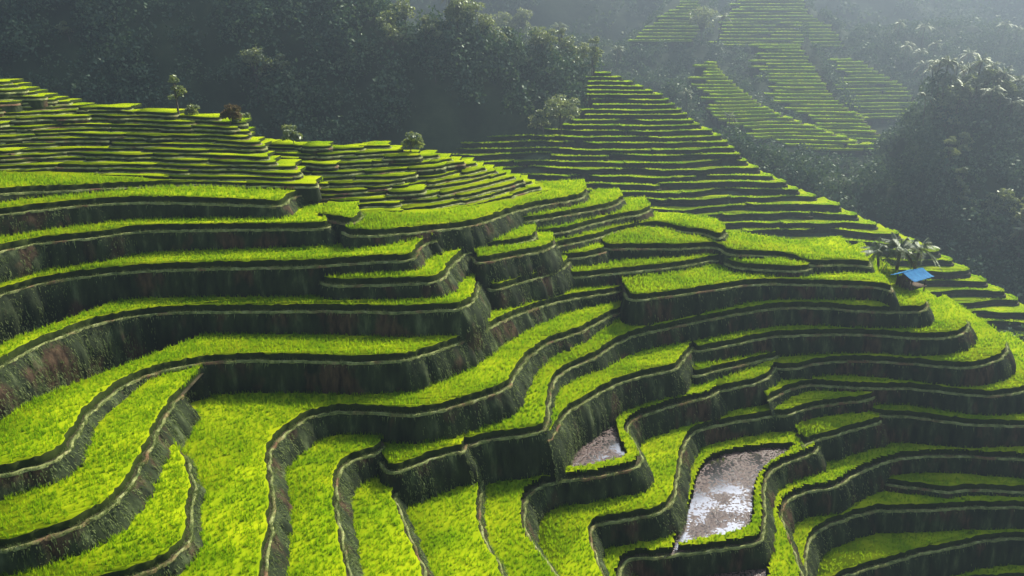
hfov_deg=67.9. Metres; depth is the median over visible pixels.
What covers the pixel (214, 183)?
rice terrace
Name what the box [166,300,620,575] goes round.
rice terrace
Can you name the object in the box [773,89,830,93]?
terrace
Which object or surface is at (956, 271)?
terrace
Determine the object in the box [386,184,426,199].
rice terrace
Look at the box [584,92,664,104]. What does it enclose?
terrace
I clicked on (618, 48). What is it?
palm tree
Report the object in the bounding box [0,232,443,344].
rice terrace
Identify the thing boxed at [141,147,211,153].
rice terrace
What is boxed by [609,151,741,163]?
terrace
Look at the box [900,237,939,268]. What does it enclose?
palm tree
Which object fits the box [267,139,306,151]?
rice terrace
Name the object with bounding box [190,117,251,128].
rice terrace
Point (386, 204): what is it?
rice terrace
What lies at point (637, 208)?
rice terrace
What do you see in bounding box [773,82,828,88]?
terrace
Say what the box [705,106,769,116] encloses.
terrace
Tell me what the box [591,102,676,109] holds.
terrace
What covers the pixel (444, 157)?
rice terrace
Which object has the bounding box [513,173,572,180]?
terrace
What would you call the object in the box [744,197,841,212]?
terrace
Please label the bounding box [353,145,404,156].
rice terrace
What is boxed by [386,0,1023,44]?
forest
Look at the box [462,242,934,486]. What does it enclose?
rice terrace
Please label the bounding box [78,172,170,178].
rice terrace
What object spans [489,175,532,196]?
rice terrace
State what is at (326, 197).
rice terrace
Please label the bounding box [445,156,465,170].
rice terrace
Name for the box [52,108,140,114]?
rice terrace
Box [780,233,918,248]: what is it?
terrace
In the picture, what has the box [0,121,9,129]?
rice terrace
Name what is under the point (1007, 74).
palm tree
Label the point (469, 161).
rice terrace
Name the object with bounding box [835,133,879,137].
terrace
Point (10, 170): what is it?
rice terrace
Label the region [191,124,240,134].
rice terrace
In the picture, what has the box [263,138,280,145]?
rice terrace
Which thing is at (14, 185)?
rice terrace
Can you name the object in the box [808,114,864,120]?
terrace
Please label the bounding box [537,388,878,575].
rice terrace
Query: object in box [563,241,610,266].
rice terrace
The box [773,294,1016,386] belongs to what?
rice terrace
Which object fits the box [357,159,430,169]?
rice terrace
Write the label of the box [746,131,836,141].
terrace
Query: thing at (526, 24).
tree
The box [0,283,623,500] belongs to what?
rice terrace
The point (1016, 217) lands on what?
tree
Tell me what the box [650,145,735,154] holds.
terrace
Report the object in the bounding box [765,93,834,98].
terrace
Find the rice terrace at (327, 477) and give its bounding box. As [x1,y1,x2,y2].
[284,431,386,575]
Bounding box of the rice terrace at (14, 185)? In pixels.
[0,171,205,202]
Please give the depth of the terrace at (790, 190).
123.11 m
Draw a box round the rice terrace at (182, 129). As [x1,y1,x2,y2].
[110,123,194,133]
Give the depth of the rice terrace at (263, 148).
64.36 m
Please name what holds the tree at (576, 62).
on the hills
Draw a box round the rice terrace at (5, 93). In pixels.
[0,86,39,98]
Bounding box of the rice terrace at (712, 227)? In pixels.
[555,210,728,255]
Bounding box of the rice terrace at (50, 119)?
[10,114,91,125]
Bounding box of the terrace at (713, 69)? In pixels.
[706,67,722,72]
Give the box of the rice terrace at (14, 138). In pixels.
[0,134,35,143]
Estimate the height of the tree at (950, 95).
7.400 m
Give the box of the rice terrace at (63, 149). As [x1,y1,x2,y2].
[20,145,141,154]
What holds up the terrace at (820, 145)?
on the hills
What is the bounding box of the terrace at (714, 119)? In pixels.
[711,112,782,124]
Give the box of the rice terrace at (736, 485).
[603,428,826,575]
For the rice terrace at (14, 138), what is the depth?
62.99 m
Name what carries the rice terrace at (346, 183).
on the ground
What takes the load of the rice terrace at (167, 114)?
on the ground
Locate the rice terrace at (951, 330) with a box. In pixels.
[690,287,977,361]
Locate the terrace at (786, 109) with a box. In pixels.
[782,107,850,113]
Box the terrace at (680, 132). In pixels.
[626,126,712,136]
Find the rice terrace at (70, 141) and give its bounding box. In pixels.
[0,136,109,145]
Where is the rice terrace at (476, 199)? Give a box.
[459,194,494,204]
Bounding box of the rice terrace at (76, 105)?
[22,102,95,110]
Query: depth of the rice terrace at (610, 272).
66.06 m
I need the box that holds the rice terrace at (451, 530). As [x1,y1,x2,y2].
[406,480,507,575]
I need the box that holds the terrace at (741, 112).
[709,109,774,119]
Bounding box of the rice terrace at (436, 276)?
[318,222,537,299]
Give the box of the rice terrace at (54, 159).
[0,156,85,164]
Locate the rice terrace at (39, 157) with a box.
[0,152,67,163]
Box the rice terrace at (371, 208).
[361,208,384,209]
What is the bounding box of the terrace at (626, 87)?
[584,84,644,91]
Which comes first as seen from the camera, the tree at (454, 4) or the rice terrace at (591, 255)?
the rice terrace at (591, 255)
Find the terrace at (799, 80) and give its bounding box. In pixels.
[768,79,824,84]
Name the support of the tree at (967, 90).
on the hills
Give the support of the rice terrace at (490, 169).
on the ground
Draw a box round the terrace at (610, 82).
[588,80,634,85]
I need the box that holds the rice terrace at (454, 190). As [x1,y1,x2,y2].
[438,170,515,197]
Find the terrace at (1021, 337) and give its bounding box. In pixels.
[996,329,1023,340]
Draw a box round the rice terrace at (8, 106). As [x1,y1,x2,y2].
[0,100,22,112]
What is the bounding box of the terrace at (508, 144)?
[460,139,564,148]
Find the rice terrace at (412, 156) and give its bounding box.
[382,150,422,163]
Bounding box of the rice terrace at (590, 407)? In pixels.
[546,341,697,491]
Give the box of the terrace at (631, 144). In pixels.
[564,139,728,148]
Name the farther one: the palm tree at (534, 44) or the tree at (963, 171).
the palm tree at (534, 44)
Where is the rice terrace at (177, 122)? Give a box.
[90,118,195,125]
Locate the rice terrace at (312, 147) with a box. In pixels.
[300,141,333,153]
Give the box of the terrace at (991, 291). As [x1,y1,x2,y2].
[923,284,1005,298]
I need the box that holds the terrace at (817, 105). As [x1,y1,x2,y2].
[786,103,844,107]
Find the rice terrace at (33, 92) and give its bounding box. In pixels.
[27,89,47,94]
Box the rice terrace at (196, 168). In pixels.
[152,162,257,172]
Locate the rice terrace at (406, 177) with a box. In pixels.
[352,172,418,182]
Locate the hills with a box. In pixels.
[0,0,1023,302]
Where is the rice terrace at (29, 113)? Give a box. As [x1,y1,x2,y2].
[2,109,62,116]
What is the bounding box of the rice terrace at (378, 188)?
[364,185,391,191]
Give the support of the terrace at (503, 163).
on the hills
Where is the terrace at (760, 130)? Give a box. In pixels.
[751,127,825,132]
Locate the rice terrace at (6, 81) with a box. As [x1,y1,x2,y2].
[0,79,23,84]
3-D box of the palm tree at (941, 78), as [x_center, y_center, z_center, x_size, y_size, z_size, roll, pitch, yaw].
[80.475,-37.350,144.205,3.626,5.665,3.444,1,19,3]
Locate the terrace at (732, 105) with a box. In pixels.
[707,103,762,107]
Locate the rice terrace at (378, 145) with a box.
[359,141,391,148]
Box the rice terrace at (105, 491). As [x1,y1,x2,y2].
[0,364,202,575]
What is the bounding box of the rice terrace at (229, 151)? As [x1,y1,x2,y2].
[207,149,257,153]
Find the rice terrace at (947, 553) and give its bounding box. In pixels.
[817,527,1023,575]
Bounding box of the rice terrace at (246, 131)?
[191,126,255,136]
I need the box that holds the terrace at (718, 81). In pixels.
[705,80,732,83]
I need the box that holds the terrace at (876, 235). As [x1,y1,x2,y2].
[741,223,900,240]
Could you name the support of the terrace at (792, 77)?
on the hills
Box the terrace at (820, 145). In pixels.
[782,142,844,147]
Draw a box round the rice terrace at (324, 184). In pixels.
[318,181,329,188]
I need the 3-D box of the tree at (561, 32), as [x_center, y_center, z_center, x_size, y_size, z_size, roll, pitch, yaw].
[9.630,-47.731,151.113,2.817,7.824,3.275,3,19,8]
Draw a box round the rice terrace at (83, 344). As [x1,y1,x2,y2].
[0,270,491,419]
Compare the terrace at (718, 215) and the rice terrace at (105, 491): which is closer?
the rice terrace at (105, 491)
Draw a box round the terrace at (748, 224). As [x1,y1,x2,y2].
[721,220,780,228]
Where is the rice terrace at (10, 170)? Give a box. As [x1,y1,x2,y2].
[0,169,20,171]
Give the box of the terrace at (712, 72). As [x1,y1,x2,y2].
[703,70,723,73]
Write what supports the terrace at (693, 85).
on the hills
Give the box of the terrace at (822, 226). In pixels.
[779,215,877,232]
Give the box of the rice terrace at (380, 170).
[363,166,407,174]
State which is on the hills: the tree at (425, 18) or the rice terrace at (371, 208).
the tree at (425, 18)
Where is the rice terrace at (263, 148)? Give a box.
[109,141,271,152]
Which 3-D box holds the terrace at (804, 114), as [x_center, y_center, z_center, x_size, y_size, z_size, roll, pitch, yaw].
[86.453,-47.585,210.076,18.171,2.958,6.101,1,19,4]
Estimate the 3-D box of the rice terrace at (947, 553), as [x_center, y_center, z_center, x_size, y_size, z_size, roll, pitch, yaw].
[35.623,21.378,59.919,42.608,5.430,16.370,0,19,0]
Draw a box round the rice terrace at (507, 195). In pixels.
[460,192,514,206]
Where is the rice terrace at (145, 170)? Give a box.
[95,168,189,174]
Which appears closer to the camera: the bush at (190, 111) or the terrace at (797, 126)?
the bush at (190, 111)
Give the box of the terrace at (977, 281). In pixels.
[911,274,987,287]
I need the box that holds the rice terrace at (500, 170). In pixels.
[490,167,506,178]
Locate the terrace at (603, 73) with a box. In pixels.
[593,71,612,76]
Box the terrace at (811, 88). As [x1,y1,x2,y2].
[768,86,829,92]
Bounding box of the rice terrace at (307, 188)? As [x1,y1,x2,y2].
[244,175,321,200]
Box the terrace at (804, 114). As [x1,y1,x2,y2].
[792,110,859,117]
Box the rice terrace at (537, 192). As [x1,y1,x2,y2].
[524,188,549,195]
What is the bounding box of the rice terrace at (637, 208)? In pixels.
[536,195,654,238]
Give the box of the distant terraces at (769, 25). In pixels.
[628,0,917,125]
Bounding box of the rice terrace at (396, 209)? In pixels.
[385,204,406,211]
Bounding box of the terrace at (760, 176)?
[698,170,774,179]
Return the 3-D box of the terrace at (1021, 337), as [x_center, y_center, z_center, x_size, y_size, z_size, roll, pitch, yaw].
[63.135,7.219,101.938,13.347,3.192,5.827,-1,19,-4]
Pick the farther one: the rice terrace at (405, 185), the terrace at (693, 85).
the terrace at (693, 85)
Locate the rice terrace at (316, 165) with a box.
[297,160,340,170]
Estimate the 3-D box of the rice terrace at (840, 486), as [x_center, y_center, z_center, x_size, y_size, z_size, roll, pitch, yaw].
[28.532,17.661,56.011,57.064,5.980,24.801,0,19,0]
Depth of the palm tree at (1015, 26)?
253.44 m
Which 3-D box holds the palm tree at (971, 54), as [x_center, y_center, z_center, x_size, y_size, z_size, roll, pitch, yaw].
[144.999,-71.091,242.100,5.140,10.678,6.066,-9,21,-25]
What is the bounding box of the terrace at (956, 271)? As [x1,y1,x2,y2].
[890,263,970,279]
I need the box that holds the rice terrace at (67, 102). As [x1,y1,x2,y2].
[22,98,82,106]
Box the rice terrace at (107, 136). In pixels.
[32,131,132,144]
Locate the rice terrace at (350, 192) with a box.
[320,187,368,196]
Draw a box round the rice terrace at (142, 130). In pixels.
[108,128,160,132]
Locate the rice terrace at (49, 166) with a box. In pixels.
[0,162,62,170]
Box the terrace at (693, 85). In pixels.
[690,83,737,90]
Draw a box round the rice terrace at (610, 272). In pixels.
[571,252,814,288]
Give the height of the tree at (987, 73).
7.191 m
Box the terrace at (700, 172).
[614,162,759,178]
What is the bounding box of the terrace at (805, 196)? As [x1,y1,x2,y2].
[730,189,816,203]
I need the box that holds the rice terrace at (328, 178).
[321,176,354,181]
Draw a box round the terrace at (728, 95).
[709,92,748,96]
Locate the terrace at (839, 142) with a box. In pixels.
[773,138,859,146]
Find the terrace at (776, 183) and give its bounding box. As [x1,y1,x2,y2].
[658,175,787,189]
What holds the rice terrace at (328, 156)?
on the ground
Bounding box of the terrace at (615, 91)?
[586,89,654,93]
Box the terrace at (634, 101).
[589,98,670,106]
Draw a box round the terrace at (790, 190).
[679,184,799,197]
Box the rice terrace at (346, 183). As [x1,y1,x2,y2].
[328,179,404,187]
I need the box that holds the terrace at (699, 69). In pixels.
[693,64,719,74]
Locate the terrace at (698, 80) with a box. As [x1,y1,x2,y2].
[688,76,729,83]
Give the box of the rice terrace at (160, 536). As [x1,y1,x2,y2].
[0,438,205,575]
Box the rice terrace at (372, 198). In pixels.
[322,195,386,202]
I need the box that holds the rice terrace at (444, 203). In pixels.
[400,199,463,209]
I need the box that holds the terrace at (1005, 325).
[980,317,1023,330]
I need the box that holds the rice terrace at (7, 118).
[0,117,15,120]
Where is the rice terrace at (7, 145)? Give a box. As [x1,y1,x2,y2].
[0,143,21,147]
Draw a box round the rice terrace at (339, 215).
[317,200,366,241]
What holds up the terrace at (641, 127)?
on the hills
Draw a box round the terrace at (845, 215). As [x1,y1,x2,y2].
[811,208,858,220]
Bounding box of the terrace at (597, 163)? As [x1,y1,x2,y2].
[514,159,624,168]
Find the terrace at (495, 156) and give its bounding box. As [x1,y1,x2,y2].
[446,151,551,160]
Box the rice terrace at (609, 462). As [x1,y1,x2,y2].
[483,377,727,575]
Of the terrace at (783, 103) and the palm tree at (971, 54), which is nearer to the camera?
the terrace at (783, 103)
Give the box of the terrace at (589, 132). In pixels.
[546,128,626,135]
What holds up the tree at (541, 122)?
on the terrace at (508, 144)
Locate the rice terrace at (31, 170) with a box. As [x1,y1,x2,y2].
[18,168,47,171]
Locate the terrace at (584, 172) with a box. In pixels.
[498,164,616,178]
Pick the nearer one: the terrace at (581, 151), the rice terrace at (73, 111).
the rice terrace at (73, 111)
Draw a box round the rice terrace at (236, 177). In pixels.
[165,174,294,181]
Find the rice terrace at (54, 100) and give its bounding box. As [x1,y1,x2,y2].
[21,96,68,106]
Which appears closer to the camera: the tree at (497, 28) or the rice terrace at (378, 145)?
the rice terrace at (378, 145)
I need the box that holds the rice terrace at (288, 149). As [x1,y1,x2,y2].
[268,147,297,151]
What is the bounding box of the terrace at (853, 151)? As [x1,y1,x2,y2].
[800,147,864,154]
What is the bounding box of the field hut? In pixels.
[891,268,933,291]
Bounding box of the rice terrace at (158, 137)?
[124,131,254,142]
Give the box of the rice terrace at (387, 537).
[350,475,434,575]
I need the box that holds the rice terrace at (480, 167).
[460,162,486,175]
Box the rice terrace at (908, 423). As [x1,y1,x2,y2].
[870,402,1023,447]
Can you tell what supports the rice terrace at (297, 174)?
on the ground
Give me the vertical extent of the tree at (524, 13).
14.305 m
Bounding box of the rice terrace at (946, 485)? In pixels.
[885,471,1023,498]
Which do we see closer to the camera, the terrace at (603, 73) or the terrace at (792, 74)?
the terrace at (603, 73)
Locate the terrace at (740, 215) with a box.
[720,210,813,220]
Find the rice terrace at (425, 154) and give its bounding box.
[372,150,439,167]
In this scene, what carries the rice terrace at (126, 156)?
on the ground
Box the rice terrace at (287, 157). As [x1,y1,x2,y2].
[281,156,299,158]
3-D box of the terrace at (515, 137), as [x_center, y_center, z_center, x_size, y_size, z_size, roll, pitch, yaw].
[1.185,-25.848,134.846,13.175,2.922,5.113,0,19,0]
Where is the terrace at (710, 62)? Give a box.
[704,61,718,66]
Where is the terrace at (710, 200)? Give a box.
[667,195,732,206]
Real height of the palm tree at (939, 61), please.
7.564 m
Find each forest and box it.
[0,0,595,144]
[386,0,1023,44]
[516,0,1023,178]
[538,46,1023,341]
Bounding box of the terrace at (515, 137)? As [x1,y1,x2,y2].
[487,134,554,140]
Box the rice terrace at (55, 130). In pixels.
[20,128,102,133]
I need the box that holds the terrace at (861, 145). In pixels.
[845,142,873,149]
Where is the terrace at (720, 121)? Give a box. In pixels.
[717,116,793,128]
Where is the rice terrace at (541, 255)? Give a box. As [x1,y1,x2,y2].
[471,230,564,291]
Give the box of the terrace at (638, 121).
[571,118,694,124]
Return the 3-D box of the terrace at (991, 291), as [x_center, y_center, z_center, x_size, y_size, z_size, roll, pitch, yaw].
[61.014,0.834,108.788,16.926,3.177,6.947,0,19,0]
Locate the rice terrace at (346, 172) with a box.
[310,169,366,176]
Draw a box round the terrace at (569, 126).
[559,123,616,129]
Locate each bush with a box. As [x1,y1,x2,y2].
[183,103,199,114]
[219,103,242,125]
[231,112,250,121]
[281,124,302,143]
[401,131,424,151]
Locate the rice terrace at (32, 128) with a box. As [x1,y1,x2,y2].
[0,123,113,132]
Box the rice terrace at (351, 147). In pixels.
[331,143,367,151]
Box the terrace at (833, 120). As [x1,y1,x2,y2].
[807,117,867,124]
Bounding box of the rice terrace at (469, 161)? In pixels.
[462,157,477,167]
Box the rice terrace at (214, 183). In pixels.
[161,180,246,186]
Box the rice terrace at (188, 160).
[84,157,209,163]
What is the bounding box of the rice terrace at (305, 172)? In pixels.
[301,170,311,175]
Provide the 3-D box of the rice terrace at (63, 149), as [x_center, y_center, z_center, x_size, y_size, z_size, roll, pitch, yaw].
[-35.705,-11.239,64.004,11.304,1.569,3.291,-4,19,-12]
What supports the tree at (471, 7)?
on the hills
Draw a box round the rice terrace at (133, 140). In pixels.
[111,138,215,142]
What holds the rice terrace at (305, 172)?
on the ground
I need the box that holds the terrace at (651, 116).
[583,112,688,122]
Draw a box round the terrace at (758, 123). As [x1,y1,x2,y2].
[726,119,803,132]
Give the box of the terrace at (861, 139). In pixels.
[848,137,883,142]
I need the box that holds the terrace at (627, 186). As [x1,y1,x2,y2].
[535,181,661,190]
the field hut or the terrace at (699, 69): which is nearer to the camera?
the field hut
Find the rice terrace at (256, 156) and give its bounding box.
[151,151,274,160]
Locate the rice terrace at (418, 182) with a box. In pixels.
[409,180,426,185]
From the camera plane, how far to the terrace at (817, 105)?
211.88 m
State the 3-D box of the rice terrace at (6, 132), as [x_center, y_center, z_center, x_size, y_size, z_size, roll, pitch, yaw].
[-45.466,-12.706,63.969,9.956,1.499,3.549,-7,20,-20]
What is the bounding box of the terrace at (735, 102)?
[712,99,758,104]
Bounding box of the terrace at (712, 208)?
[650,203,746,214]
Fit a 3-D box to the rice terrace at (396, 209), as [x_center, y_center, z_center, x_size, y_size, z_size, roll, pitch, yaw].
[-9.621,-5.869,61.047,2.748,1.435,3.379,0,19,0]
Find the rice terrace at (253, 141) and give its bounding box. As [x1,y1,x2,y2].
[213,136,264,145]
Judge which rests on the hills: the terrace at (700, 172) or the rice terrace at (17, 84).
the terrace at (700, 172)
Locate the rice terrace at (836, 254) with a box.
[600,225,874,273]
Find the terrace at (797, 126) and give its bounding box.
[741,123,816,132]
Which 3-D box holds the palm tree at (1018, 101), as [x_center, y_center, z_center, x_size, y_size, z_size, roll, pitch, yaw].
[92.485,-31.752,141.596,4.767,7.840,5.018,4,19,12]
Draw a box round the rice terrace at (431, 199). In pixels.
[400,195,454,204]
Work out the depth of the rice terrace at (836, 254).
68.51 m
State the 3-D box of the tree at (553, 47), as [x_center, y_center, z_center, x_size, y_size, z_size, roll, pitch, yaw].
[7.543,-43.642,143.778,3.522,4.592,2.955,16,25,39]
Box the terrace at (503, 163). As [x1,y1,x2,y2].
[476,159,514,166]
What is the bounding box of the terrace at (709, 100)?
[699,95,753,106]
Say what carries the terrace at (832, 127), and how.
on the hills
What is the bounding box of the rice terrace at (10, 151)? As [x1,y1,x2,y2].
[0,147,28,155]
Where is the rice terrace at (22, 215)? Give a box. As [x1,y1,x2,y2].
[0,175,322,235]
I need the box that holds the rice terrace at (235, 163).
[206,155,280,167]
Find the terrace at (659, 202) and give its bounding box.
[623,196,669,206]
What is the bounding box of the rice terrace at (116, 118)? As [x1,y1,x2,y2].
[87,113,221,123]
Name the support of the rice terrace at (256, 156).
on the ground
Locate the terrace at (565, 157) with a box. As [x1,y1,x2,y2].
[550,153,610,160]
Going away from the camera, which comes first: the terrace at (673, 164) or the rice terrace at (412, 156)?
the rice terrace at (412, 156)
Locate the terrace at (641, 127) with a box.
[617,121,701,133]
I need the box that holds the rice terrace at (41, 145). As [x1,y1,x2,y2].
[17,142,110,147]
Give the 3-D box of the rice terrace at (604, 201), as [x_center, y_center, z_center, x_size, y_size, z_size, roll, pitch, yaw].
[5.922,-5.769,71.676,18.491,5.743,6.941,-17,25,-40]
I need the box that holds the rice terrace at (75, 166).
[54,161,157,171]
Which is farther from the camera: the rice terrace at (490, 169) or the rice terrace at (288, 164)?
the rice terrace at (490, 169)
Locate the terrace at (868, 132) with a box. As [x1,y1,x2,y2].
[825,129,878,134]
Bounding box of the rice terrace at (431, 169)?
[406,161,446,175]
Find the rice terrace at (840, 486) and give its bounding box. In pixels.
[634,441,1023,575]
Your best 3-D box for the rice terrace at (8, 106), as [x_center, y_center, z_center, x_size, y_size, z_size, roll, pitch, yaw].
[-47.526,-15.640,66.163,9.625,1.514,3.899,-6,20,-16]
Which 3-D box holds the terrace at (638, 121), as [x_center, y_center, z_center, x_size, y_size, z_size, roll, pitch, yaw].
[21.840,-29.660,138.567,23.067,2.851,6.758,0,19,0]
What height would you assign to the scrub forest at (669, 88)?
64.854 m
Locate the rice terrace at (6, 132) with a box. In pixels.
[0,130,19,134]
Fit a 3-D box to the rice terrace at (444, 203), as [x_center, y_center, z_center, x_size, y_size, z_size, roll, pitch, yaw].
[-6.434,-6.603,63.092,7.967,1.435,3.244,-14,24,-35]
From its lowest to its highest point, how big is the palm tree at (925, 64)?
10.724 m
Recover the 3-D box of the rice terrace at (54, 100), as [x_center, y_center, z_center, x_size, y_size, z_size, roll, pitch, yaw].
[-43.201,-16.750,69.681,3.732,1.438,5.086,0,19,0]
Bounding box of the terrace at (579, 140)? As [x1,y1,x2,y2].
[553,132,722,145]
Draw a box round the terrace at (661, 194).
[592,189,683,197]
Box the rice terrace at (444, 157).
[429,153,453,163]
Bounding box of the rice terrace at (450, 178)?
[425,173,469,185]
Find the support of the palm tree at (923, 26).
on the hills
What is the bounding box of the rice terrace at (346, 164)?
[337,159,375,168]
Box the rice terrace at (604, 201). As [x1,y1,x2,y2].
[523,187,626,228]
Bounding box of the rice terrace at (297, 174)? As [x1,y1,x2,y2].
[189,166,305,179]
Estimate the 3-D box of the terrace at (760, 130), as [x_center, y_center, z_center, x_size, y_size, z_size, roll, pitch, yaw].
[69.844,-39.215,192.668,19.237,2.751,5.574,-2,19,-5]
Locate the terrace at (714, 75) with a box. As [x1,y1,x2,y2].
[701,73,724,76]
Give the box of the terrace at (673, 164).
[622,158,747,171]
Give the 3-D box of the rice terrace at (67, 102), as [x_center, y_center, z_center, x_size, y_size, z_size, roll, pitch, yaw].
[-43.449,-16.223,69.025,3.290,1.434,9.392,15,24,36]
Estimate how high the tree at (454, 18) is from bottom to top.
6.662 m
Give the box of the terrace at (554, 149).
[456,146,559,153]
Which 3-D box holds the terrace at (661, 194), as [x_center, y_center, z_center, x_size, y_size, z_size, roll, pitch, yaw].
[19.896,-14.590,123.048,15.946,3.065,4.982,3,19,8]
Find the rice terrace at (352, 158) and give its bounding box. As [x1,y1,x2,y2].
[340,154,384,160]
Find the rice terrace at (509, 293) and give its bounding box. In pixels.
[486,255,574,309]
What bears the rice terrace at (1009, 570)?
on the ground
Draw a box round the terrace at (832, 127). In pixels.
[815,125,873,129]
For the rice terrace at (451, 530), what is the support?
on the ground
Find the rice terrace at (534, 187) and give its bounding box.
[509,179,541,197]
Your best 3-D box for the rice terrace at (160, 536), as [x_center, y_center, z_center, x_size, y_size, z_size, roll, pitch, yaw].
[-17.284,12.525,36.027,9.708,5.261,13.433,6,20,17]
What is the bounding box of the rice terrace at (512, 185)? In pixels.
[454,173,525,199]
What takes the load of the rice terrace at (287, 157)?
on the ground
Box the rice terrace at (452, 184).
[426,174,493,189]
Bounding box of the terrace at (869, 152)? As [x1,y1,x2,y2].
[864,148,884,156]
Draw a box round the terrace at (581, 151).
[558,146,651,156]
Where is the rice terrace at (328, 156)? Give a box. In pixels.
[316,150,359,160]
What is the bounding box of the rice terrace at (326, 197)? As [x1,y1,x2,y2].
[321,191,387,201]
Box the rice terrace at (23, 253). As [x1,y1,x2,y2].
[0,203,339,283]
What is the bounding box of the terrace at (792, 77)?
[753,75,823,81]
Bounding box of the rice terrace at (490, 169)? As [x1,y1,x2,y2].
[468,164,498,178]
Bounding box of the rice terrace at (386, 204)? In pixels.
[323,200,401,208]
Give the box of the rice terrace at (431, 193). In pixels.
[384,189,439,200]
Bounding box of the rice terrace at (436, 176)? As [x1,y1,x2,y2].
[418,170,460,179]
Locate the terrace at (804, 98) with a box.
[774,96,837,100]
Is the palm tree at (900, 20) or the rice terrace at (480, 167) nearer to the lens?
the rice terrace at (480, 167)
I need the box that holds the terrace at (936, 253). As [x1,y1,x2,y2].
[869,241,940,259]
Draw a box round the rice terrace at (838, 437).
[794,409,888,461]
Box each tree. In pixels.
[167,74,186,113]
[238,46,273,103]
[374,9,401,50]
[386,0,415,35]
[419,18,445,41]
[420,15,433,51]
[441,7,465,34]
[443,0,468,40]
[456,0,484,33]
[475,13,496,46]
[488,11,517,30]
[491,26,508,53]
[500,27,513,50]
[510,14,530,35]
[513,7,533,42]
[523,25,542,47]
[526,38,541,63]
[527,109,549,134]
[528,26,558,58]
[542,94,581,134]
[545,45,561,60]
[550,22,568,48]
[555,27,566,54]
[558,35,580,55]
[570,56,585,67]
[574,42,590,62]
[587,50,598,76]
[588,35,603,74]
[609,45,626,72]
[678,88,691,109]
[688,5,717,43]
[713,13,731,39]
[722,112,736,135]
[860,237,894,269]
[881,232,924,272]
[893,19,904,42]
[899,42,911,69]
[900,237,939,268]
[905,40,916,60]
[912,58,932,84]
[912,92,935,125]
[913,48,927,71]
[917,23,934,49]
[922,65,942,88]
[927,39,941,58]
[928,76,946,101]
[929,56,951,96]
[931,85,965,119]
[934,55,957,93]
[941,73,961,84]
[942,136,960,174]
[945,59,968,81]
[952,132,974,163]
[953,78,974,118]
[953,84,975,114]
[955,167,969,203]
[957,48,979,75]
[959,62,979,77]
[962,72,981,108]
[970,53,994,89]
[970,80,985,103]
[977,67,999,102]
[978,85,1005,120]
[981,188,1020,224]
[984,61,1001,69]
[986,73,1001,87]
[989,65,1016,100]
[990,92,1010,127]
[994,79,1016,107]
[997,21,1011,43]
[997,96,1023,135]
[1006,85,1023,116]
[1008,220,1023,256]
[1010,75,1023,84]
[1010,196,1023,239]
[1012,24,1022,49]
[1014,96,1023,126]
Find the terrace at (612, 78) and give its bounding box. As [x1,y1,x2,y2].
[586,76,622,80]
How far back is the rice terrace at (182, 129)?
66.60 m
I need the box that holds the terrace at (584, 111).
[578,107,682,117]
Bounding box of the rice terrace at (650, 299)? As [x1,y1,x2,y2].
[619,262,899,330]
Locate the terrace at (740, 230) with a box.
[726,228,742,232]
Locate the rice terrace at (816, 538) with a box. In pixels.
[792,489,1023,575]
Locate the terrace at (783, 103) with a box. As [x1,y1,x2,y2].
[771,100,841,106]
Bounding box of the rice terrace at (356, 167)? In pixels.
[346,165,361,168]
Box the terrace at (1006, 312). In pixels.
[967,302,1023,319]
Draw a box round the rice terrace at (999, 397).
[763,331,1023,430]
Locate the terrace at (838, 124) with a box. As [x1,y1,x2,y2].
[815,122,868,126]
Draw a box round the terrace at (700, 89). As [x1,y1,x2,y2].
[696,87,738,95]
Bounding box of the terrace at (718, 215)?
[695,211,722,220]
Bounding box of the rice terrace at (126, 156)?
[67,151,152,160]
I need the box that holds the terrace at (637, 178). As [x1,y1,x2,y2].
[570,173,697,183]
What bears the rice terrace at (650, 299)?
on the ground
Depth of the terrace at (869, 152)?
184.62 m
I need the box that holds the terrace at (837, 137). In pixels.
[753,135,848,144]
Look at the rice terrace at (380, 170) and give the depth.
65.11 m
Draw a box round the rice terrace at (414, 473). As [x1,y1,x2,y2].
[377,431,483,506]
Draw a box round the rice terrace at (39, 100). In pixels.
[0,93,58,109]
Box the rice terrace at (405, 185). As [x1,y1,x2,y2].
[392,182,410,187]
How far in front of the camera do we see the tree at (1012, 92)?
141.82 m
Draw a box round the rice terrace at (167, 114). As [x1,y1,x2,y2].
[136,108,183,119]
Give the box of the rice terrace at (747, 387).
[716,359,780,411]
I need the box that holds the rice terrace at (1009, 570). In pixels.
[952,564,1023,575]
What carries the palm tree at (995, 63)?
on the hills
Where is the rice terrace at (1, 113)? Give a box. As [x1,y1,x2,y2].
[0,109,5,116]
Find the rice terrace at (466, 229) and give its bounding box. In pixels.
[340,178,589,254]
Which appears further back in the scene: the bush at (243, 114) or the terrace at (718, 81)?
the terrace at (718, 81)
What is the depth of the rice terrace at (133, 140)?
64.82 m
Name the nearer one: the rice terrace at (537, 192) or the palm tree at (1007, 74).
the rice terrace at (537, 192)
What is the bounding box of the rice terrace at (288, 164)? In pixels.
[255,159,301,170]
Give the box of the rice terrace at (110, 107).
[76,103,141,113]
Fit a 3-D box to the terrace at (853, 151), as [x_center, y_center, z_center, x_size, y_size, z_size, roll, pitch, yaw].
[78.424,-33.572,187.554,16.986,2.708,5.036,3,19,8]
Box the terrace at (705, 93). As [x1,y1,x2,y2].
[701,89,745,96]
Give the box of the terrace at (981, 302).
[951,293,1019,308]
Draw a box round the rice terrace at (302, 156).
[271,151,316,159]
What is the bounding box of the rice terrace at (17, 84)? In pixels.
[0,82,31,88]
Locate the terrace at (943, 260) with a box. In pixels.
[881,254,953,266]
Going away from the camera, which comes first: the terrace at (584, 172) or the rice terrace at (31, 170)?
the rice terrace at (31, 170)
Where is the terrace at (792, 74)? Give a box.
[766,73,820,77]
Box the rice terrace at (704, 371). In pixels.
[691,351,779,384]

